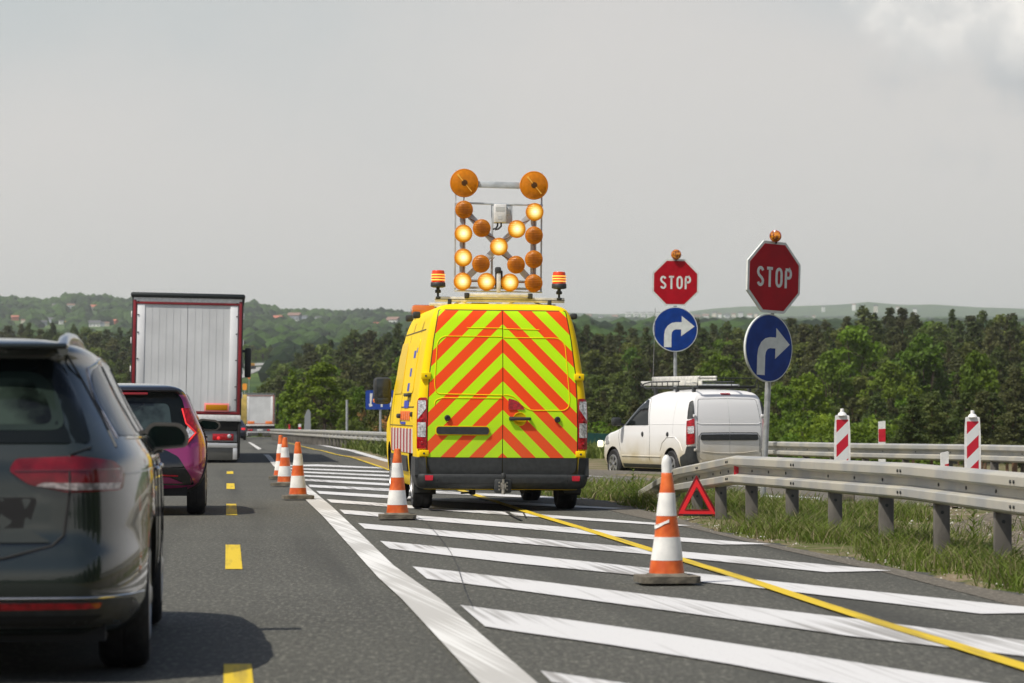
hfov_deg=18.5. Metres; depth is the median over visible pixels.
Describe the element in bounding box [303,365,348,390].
leafy tree
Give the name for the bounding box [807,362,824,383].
pine tree
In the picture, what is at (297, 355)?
pine tree
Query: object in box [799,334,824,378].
pine tree
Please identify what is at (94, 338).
pine tree
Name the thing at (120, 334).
pine tree
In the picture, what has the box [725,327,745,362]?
leafy tree
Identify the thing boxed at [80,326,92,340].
leafy tree
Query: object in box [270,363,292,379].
leafy tree
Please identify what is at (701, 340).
pine tree
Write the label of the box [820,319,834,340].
pine tree
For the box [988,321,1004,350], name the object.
pine tree
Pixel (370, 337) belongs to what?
pine tree
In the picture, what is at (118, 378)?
leafy tree
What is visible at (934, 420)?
pine tree
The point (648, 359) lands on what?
pine tree
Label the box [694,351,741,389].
leafy tree
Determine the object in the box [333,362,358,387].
pine tree
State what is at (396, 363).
leafy tree
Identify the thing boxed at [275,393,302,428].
leafy tree
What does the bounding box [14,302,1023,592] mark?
ground
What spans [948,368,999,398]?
leafy tree
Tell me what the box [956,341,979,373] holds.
leafy tree
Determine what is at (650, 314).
apartment block
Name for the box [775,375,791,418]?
pine tree
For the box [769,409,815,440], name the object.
bush
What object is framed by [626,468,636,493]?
weed plant
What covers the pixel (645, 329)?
pine tree
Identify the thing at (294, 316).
house
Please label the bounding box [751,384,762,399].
pine tree
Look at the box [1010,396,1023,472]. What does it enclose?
leafy tree
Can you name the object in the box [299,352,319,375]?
pine tree
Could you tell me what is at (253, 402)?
rear door
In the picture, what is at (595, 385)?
leafy tree
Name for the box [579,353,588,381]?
leafy tree
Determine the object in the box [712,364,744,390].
leafy tree
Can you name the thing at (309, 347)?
pine tree
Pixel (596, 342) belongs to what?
pine tree
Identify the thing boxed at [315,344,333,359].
leafy tree
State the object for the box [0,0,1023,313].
sky
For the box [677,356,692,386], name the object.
pine tree
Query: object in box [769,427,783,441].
bush
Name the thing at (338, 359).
pine tree
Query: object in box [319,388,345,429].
pine tree
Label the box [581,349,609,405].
leafy tree
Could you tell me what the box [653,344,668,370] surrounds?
pine tree
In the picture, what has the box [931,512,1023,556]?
gravel strip
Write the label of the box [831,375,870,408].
leafy tree
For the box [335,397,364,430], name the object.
leafy tree
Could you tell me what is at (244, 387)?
warning sign
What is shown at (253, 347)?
leafy tree
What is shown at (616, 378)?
leafy tree
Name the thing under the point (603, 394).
pine tree
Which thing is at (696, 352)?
pine tree
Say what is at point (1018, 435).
pine tree
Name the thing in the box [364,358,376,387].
pine tree
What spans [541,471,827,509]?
verge grass
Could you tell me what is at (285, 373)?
pine tree
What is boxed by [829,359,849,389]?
pine tree
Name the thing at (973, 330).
pine tree
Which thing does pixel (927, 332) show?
leafy tree
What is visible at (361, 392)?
leafy tree
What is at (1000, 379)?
pine tree
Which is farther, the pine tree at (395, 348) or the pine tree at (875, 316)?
the pine tree at (875, 316)
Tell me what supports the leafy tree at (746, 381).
on the ground at (932, 310)
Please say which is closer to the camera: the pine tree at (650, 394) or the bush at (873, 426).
the bush at (873, 426)
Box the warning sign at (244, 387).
[242,384,246,394]
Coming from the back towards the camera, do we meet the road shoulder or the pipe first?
the pipe
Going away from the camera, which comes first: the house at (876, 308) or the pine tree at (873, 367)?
the pine tree at (873, 367)
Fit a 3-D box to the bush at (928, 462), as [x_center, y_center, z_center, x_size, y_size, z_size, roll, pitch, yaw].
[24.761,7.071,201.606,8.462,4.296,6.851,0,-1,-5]
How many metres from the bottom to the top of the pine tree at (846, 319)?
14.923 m
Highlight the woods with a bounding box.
[0,292,1023,381]
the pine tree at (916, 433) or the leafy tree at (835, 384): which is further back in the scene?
the leafy tree at (835, 384)
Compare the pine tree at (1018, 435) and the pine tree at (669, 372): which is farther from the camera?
the pine tree at (669, 372)
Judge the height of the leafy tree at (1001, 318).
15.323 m
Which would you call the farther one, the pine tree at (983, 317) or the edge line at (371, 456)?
the pine tree at (983, 317)
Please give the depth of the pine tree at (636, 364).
340.21 m
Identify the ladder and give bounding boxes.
[641,376,716,385]
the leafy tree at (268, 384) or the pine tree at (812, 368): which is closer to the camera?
the pine tree at (812, 368)
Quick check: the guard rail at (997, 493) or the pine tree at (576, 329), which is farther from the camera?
the pine tree at (576, 329)
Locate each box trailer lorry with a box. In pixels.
[130,292,250,461]
[245,393,278,436]
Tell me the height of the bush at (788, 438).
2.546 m
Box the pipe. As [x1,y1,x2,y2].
[689,384,739,385]
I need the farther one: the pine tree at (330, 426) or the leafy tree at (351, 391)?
the pine tree at (330, 426)
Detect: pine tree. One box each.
[2,325,21,338]
[16,323,25,336]
[21,322,35,338]
[36,329,49,339]
[42,332,51,340]
[46,322,59,338]
[52,334,60,341]
[70,324,83,343]
[77,333,83,341]
[83,333,106,353]
[99,329,118,353]
[105,337,122,361]
[106,350,122,365]
[113,358,127,378]
[114,327,123,351]
[115,336,129,364]
[118,351,128,363]
[120,329,131,352]
[123,345,130,364]
[124,356,130,382]
[124,368,130,382]
[265,360,281,380]
[272,376,287,397]
[280,369,290,379]
[288,352,302,368]
[293,342,321,375]
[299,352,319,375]
[301,385,328,429]
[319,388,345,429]
[326,339,334,357]
[331,350,347,375]
[332,328,374,364]
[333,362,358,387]
[336,336,352,358]
[345,373,372,422]
[350,334,367,354]
[350,364,363,381]
[354,347,373,372]
[360,330,383,359]
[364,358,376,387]
[371,340,385,363]
[375,357,396,377]
[379,332,392,360]
[382,322,405,362]
[383,339,401,373]
[391,362,396,380]
[572,322,580,348]
[577,330,589,380]
[580,324,593,348]
[583,379,589,397]
[587,335,619,367]
[598,403,624,433]
[599,332,625,370]
[599,390,610,429]
[608,383,622,418]
[611,322,629,367]
[618,357,650,416]
[620,375,641,416]
[620,399,639,426]
[625,327,641,347]
[628,344,661,399]
[639,327,652,350]
[639,332,659,369]
[644,377,659,400]
[649,349,680,379]
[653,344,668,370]
[655,370,664,393]
[660,386,672,392]
[662,345,697,386]
[662,369,677,391]
[666,339,696,368]
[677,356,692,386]
[690,345,704,372]
[694,317,705,341]
[694,327,713,358]
[708,323,723,350]
[719,321,740,352]
[720,344,745,376]
[737,351,754,384]
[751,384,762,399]
[752,376,764,393]
[771,379,786,411]
[771,403,778,417]
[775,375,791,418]
[780,364,800,410]
[784,317,798,339]
[784,370,807,420]
[792,323,820,368]
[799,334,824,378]
[800,398,818,420]
[804,324,827,362]
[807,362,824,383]
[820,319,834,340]
[823,326,835,348]
[827,341,836,352]
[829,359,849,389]
[833,316,851,338]
[844,398,867,426]
[846,351,863,374]
[853,376,883,413]
[854,305,887,337]
[857,330,882,369]
[858,358,879,376]
[860,391,895,424]
[867,319,885,356]
[868,312,881,328]
[880,326,906,360]
[880,397,900,424]
[881,307,896,335]
[887,333,908,358]
[888,394,929,462]
[892,307,915,333]
[901,311,924,340]
[913,395,954,464]
[929,353,950,384]
[934,399,962,442]
[942,340,961,373]
[945,309,958,346]
[945,392,974,466]
[946,355,964,405]
[947,319,966,354]
[947,371,961,465]
[952,391,1008,468]
[958,321,991,357]
[960,315,978,343]
[976,310,993,346]
[979,326,1000,371]
[980,387,996,468]
[986,392,1014,443]
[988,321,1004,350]
[989,346,1009,378]
[993,403,1023,471]
[995,389,1016,470]
[996,372,1007,463]
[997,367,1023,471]
[999,312,1022,342]
[999,330,1023,363]
[1002,315,1023,359]
[1003,350,1018,376]
[1017,348,1023,368]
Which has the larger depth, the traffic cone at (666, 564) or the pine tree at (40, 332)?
the pine tree at (40, 332)
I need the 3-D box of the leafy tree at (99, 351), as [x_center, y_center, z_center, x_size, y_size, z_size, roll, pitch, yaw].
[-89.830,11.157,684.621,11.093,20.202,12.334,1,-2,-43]
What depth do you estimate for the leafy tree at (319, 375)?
204.47 m
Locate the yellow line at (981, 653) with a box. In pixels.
[290,443,1023,669]
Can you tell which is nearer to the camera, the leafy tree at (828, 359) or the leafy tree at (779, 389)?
the leafy tree at (779, 389)
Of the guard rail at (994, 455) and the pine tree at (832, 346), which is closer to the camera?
the guard rail at (994, 455)
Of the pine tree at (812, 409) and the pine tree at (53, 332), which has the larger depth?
the pine tree at (53, 332)
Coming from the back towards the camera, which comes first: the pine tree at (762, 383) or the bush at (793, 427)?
the pine tree at (762, 383)
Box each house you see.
[11,315,18,320]
[88,320,100,326]
[287,313,301,319]
[386,317,399,321]
[723,313,729,317]
[873,305,877,312]
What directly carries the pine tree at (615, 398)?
on the ground at (932, 310)
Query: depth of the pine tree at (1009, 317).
524.93 m
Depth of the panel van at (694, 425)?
61.23 m
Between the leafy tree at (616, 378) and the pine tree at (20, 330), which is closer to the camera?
the leafy tree at (616, 378)
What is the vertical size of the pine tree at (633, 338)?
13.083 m
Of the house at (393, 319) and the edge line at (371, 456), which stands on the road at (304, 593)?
the edge line at (371, 456)
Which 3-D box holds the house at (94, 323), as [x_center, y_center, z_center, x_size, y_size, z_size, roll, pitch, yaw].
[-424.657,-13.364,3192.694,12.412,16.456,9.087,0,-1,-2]
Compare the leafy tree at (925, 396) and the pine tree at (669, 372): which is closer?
the leafy tree at (925, 396)
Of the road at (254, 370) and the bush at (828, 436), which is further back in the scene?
the road at (254, 370)
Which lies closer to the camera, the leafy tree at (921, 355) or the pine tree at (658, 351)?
the leafy tree at (921, 355)
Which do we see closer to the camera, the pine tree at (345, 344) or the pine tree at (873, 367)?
the pine tree at (873, 367)
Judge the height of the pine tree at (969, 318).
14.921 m
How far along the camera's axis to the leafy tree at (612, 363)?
398.67 m
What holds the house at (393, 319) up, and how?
on the ground at (932, 310)
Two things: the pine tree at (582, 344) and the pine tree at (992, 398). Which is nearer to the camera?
the pine tree at (992, 398)
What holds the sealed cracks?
on the road at (304, 593)
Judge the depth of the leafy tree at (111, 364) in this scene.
632.70 m
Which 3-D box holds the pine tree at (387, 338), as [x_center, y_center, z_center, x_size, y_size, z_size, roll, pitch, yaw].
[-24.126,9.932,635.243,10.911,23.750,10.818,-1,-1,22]
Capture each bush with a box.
[340,419,369,430]
[587,420,611,432]
[602,425,620,433]
[768,432,801,457]
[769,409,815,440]
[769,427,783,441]
[772,421,807,438]
[788,411,851,456]
[795,422,890,461]
[826,411,889,430]
[850,421,920,463]
[852,420,953,464]
[864,417,922,461]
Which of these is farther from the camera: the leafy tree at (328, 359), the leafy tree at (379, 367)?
the leafy tree at (328, 359)
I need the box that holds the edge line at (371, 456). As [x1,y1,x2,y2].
[321,445,387,461]
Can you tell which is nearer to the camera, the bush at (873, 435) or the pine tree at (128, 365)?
the bush at (873, 435)
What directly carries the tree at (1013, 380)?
on the ground at (932, 310)
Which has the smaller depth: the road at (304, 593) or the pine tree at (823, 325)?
the road at (304, 593)
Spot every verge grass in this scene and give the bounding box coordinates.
[329,436,604,458]
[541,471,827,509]
[622,488,1023,593]
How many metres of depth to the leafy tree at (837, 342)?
450.68 m
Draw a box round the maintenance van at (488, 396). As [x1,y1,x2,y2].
[373,169,588,508]
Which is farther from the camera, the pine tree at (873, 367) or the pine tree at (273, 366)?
the pine tree at (273, 366)
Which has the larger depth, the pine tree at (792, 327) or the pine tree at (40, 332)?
the pine tree at (40, 332)
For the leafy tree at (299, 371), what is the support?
on the ground at (932, 310)
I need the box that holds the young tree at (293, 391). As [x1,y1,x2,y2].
[279,369,304,428]
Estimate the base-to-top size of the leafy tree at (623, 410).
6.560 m
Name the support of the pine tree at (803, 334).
on the ground at (932, 310)
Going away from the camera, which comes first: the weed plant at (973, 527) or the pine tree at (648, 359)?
the weed plant at (973, 527)
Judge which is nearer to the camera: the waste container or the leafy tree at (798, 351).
the waste container
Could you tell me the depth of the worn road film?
73.05 m
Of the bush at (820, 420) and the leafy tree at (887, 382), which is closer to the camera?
the bush at (820, 420)
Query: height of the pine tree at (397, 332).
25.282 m
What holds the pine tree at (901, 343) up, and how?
on the ground at (932, 310)
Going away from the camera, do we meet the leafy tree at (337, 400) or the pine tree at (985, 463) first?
the pine tree at (985, 463)
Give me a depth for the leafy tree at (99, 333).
899.67 m
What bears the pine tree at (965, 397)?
on the ground at (932, 310)
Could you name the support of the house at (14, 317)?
on the ground at (932, 310)
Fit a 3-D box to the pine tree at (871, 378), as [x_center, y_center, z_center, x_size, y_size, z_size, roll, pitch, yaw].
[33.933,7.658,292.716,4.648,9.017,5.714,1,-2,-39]
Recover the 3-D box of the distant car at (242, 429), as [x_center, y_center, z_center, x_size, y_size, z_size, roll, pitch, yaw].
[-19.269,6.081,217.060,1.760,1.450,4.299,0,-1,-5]
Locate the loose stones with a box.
[621,503,1023,594]
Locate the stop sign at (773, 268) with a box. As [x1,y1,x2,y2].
[744,230,800,498]
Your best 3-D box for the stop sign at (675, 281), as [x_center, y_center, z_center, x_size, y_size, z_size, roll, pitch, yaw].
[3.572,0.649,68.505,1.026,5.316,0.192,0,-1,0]
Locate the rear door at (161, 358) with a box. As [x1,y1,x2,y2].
[136,301,187,391]
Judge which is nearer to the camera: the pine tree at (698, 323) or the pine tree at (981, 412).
the pine tree at (981, 412)
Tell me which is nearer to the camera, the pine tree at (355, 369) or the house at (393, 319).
the pine tree at (355, 369)
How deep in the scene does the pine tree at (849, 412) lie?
260.80 m
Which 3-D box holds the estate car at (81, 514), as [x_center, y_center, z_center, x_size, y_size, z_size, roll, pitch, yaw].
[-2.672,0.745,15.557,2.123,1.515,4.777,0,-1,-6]
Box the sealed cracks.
[409,511,525,606]
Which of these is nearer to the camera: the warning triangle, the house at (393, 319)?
the warning triangle
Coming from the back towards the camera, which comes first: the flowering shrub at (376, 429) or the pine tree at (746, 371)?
the pine tree at (746, 371)
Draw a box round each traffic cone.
[269,435,282,478]
[270,437,290,485]
[282,442,313,498]
[378,449,415,518]
[633,455,700,583]
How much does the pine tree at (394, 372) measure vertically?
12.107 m
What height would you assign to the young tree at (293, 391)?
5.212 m
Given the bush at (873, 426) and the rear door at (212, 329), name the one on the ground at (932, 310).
the bush at (873, 426)
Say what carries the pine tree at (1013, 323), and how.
on the ground at (932, 310)
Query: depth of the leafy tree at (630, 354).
405.74 m
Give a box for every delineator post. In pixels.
[878,421,885,461]
[940,451,948,465]
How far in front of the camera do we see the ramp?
54.13 m
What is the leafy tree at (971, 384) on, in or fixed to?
on the ground at (932, 310)
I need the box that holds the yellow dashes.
[224,471,252,682]
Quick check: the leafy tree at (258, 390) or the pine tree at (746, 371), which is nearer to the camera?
the pine tree at (746, 371)
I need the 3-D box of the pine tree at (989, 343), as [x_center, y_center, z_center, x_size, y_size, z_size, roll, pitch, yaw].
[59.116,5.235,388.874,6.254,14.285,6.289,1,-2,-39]
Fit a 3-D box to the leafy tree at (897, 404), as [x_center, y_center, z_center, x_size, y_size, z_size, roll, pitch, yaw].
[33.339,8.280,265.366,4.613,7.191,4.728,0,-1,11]
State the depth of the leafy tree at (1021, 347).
407.23 m
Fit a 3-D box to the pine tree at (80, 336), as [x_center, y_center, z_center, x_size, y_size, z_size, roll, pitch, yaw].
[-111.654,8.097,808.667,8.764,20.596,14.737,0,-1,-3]
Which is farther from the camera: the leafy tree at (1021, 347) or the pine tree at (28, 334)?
the pine tree at (28, 334)
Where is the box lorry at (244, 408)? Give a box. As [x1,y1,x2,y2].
[240,395,246,438]
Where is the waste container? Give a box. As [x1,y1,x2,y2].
[587,433,608,446]
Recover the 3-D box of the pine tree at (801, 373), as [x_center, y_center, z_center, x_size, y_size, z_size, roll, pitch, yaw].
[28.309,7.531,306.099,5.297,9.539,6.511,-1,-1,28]
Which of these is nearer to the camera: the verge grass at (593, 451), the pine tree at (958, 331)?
the verge grass at (593, 451)
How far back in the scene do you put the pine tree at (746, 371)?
409.02 m
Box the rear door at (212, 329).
[186,303,237,411]
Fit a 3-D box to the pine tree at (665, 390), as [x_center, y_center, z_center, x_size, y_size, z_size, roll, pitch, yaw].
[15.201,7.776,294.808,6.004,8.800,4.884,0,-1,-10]
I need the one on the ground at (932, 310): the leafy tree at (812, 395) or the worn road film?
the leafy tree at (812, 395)
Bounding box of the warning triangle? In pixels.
[677,475,714,515]
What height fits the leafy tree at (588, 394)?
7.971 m
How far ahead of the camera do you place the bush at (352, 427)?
139.86 m
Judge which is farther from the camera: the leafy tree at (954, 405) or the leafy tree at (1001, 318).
the leafy tree at (1001, 318)
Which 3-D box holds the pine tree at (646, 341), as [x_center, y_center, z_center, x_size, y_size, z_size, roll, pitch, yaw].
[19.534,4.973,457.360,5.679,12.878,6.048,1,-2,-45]
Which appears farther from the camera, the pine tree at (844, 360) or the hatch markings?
the pine tree at (844, 360)
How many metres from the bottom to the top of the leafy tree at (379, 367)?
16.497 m
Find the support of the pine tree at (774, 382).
on the ground at (932, 310)
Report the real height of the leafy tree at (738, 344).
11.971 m
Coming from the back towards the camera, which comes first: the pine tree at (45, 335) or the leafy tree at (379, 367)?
the pine tree at (45, 335)
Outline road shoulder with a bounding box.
[576,497,1023,606]
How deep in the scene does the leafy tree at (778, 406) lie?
304.72 m
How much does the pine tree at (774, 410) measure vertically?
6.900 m
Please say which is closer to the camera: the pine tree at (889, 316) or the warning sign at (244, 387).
the warning sign at (244, 387)
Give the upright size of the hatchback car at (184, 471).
1.485 m
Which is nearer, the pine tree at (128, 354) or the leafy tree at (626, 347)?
the leafy tree at (626, 347)
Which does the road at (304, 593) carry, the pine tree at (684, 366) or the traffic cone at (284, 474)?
the traffic cone at (284, 474)
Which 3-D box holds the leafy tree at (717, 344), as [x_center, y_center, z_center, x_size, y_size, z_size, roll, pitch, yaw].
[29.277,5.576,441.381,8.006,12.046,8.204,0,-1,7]
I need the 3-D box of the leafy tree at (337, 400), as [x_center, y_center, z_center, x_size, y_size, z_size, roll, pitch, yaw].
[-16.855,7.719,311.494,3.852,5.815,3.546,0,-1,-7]
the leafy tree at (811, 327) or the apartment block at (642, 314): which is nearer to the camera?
the leafy tree at (811, 327)
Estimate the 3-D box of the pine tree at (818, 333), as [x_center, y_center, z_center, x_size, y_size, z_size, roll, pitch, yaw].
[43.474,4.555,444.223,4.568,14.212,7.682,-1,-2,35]
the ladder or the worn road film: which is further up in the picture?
the ladder
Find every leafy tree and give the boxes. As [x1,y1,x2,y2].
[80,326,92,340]
[86,331,102,349]
[88,347,115,373]
[106,360,115,374]
[114,373,127,382]
[246,385,269,436]
[250,345,255,361]
[257,347,268,362]
[257,377,284,436]
[267,397,283,436]
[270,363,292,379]
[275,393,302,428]
[281,366,305,390]
[291,362,356,429]
[301,391,320,429]
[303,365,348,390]
[306,367,337,390]
[308,354,334,369]
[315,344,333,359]
[326,376,361,429]
[329,391,353,429]
[330,381,369,403]
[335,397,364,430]
[336,356,364,377]
[341,386,364,429]
[350,385,367,430]
[361,361,389,389]
[389,356,399,412]
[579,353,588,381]
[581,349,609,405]
[584,374,620,411]
[584,387,606,430]
[587,410,606,432]
[593,356,624,385]
[595,333,608,354]
[603,404,629,425]
[604,371,626,399]
[612,342,652,373]
[617,347,642,385]
[685,360,710,389]
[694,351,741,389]
[697,338,742,361]
[698,349,721,365]
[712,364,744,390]
[723,339,751,375]
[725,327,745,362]
[738,374,753,390]
[760,382,803,425]
[770,393,795,417]
[785,342,820,398]
[788,372,834,430]
[802,323,822,341]
[802,349,853,414]
[818,324,886,402]
[821,327,849,350]
[825,377,850,408]
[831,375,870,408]
[833,405,844,415]
[850,396,878,425]
[856,359,923,420]
[866,344,892,367]
[891,332,962,414]
[894,397,920,420]
[898,372,945,419]
[906,326,946,370]
[911,391,944,462]
[920,320,941,335]
[927,320,953,347]
[933,334,956,357]
[939,350,1007,464]
[939,401,956,461]
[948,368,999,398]
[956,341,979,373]
[993,314,1007,342]
[1006,340,1023,359]
[1006,368,1023,389]
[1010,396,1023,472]
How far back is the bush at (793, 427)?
191.41 m
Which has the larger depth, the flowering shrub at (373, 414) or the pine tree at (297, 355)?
the pine tree at (297, 355)
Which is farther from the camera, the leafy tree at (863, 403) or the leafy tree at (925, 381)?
the leafy tree at (925, 381)
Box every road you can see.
[0,437,1023,682]
[242,363,263,377]
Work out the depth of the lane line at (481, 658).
17.58 m
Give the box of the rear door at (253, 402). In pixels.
[247,395,259,422]
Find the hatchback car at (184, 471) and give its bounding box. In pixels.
[118,383,219,513]
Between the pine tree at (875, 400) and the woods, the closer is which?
the pine tree at (875, 400)
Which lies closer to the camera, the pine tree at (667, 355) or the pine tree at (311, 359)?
the pine tree at (667, 355)
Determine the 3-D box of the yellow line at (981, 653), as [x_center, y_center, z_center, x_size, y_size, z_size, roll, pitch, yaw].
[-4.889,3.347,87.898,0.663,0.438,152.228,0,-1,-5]
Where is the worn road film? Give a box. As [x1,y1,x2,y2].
[345,455,388,468]
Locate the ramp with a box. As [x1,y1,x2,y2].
[588,469,932,505]
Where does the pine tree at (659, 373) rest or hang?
on the ground at (932, 310)
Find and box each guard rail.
[270,429,386,447]
[638,455,1023,559]
[768,441,1023,469]
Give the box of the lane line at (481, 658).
[248,442,536,682]
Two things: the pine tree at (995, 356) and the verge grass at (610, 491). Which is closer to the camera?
the verge grass at (610, 491)
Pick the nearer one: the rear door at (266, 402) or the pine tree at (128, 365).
the rear door at (266, 402)
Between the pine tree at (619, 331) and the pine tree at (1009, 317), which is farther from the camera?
the pine tree at (1009, 317)
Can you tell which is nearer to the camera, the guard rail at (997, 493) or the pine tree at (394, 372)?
the guard rail at (997, 493)
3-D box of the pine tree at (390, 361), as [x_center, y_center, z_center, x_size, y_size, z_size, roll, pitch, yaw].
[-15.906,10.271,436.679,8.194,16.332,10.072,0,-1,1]
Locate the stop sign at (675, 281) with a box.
[652,249,698,390]
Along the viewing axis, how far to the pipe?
61.85 m
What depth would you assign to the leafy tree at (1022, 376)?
300.97 m
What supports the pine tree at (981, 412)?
on the ground at (932, 310)
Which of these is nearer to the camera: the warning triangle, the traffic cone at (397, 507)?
the traffic cone at (397, 507)
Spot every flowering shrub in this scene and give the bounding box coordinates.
[354,397,390,431]
[368,421,386,431]
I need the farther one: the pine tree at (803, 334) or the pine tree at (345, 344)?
the pine tree at (345, 344)
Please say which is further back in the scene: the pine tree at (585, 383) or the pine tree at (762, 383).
the pine tree at (585, 383)
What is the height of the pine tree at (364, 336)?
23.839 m
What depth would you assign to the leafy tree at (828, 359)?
289.47 m
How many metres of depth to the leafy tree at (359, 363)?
506.43 m
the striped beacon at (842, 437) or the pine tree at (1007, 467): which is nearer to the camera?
the striped beacon at (842, 437)
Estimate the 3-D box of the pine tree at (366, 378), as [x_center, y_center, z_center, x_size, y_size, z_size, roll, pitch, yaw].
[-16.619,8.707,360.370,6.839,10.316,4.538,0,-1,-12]
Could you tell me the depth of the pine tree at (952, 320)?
525.91 m
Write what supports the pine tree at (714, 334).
on the ground at (932, 310)
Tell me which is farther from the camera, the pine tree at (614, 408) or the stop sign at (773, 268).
the pine tree at (614, 408)
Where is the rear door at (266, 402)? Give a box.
[260,396,272,422]
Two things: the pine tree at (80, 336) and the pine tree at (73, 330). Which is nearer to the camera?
the pine tree at (80, 336)
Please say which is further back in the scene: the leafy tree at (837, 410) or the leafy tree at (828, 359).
the leafy tree at (828, 359)
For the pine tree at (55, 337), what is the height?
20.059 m
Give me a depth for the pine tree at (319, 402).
301.74 m
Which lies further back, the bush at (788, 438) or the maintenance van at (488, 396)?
the bush at (788, 438)
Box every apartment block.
[640,312,645,317]
[647,312,653,317]
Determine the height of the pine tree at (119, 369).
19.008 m
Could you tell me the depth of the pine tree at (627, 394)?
305.50 m
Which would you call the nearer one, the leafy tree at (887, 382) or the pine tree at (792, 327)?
the leafy tree at (887, 382)
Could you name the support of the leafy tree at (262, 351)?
on the ground at (932, 310)
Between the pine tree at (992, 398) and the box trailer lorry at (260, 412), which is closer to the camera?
the pine tree at (992, 398)
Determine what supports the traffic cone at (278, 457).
on the road at (304, 593)
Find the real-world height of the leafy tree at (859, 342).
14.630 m
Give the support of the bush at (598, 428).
on the ground at (932, 310)
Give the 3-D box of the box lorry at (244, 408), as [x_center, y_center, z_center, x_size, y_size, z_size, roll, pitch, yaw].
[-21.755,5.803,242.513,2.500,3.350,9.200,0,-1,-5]
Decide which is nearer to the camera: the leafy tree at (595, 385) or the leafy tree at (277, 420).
the leafy tree at (277, 420)
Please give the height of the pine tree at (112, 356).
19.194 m
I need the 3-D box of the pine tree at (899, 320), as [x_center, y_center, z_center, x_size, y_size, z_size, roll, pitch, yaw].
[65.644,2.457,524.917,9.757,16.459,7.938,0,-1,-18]
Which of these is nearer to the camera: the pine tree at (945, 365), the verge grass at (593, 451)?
the verge grass at (593, 451)
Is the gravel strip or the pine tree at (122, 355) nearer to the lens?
the gravel strip
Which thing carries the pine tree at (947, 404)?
on the ground at (932, 310)
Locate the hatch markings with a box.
[290,464,1023,682]
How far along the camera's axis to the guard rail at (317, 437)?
128.62 m
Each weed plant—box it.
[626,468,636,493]
[964,509,982,538]
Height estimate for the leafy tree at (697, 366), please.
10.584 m
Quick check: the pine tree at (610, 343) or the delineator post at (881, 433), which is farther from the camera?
the pine tree at (610, 343)
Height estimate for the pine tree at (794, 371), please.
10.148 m
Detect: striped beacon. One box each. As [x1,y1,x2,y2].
[834,409,854,500]
[964,410,980,468]
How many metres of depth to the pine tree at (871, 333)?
406.27 m
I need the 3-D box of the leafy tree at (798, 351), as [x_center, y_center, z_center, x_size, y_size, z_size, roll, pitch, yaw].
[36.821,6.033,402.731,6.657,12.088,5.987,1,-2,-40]
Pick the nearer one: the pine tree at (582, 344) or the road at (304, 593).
the road at (304, 593)
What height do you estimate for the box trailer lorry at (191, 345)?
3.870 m
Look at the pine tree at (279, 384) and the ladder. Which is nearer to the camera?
the ladder
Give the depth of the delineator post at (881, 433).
75.94 m
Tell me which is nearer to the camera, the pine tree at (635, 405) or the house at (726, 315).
the pine tree at (635, 405)
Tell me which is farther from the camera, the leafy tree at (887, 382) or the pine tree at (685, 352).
the pine tree at (685, 352)
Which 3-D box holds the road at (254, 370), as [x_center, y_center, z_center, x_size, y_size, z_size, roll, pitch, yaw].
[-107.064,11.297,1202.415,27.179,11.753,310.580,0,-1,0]
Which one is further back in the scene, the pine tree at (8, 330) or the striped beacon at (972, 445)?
the pine tree at (8, 330)
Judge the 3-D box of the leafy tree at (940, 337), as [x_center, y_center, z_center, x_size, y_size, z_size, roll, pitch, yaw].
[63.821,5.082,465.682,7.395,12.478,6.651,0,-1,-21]
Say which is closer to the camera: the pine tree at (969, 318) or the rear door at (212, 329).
the rear door at (212, 329)
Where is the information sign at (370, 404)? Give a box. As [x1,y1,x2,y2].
[346,390,393,431]
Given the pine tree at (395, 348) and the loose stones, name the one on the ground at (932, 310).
the pine tree at (395, 348)
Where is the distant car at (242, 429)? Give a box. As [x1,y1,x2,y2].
[240,420,245,439]
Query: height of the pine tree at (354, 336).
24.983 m
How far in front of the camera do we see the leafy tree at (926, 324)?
530.75 m
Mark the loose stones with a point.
(954, 513)
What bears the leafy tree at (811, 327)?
on the ground at (932, 310)
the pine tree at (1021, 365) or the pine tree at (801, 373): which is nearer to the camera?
the pine tree at (801, 373)
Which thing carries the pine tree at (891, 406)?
on the ground at (932, 310)
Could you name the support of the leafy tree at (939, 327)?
on the ground at (932, 310)
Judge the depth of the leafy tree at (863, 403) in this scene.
260.95 m
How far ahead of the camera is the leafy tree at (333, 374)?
436.82 m
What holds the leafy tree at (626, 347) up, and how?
on the ground at (932, 310)
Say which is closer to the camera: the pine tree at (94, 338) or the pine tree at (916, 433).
the pine tree at (916, 433)
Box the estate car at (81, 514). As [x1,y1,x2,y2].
[0,333,188,665]
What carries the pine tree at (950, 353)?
on the ground at (932, 310)
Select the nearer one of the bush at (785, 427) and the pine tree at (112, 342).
the bush at (785, 427)
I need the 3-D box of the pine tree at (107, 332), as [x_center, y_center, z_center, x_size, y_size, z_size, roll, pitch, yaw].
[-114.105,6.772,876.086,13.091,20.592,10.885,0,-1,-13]
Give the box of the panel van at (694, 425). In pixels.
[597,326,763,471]
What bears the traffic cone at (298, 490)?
on the road at (304, 593)
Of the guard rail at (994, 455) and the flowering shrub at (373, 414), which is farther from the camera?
the flowering shrub at (373, 414)
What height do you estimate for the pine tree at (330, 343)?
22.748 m
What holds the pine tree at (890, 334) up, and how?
on the ground at (932, 310)

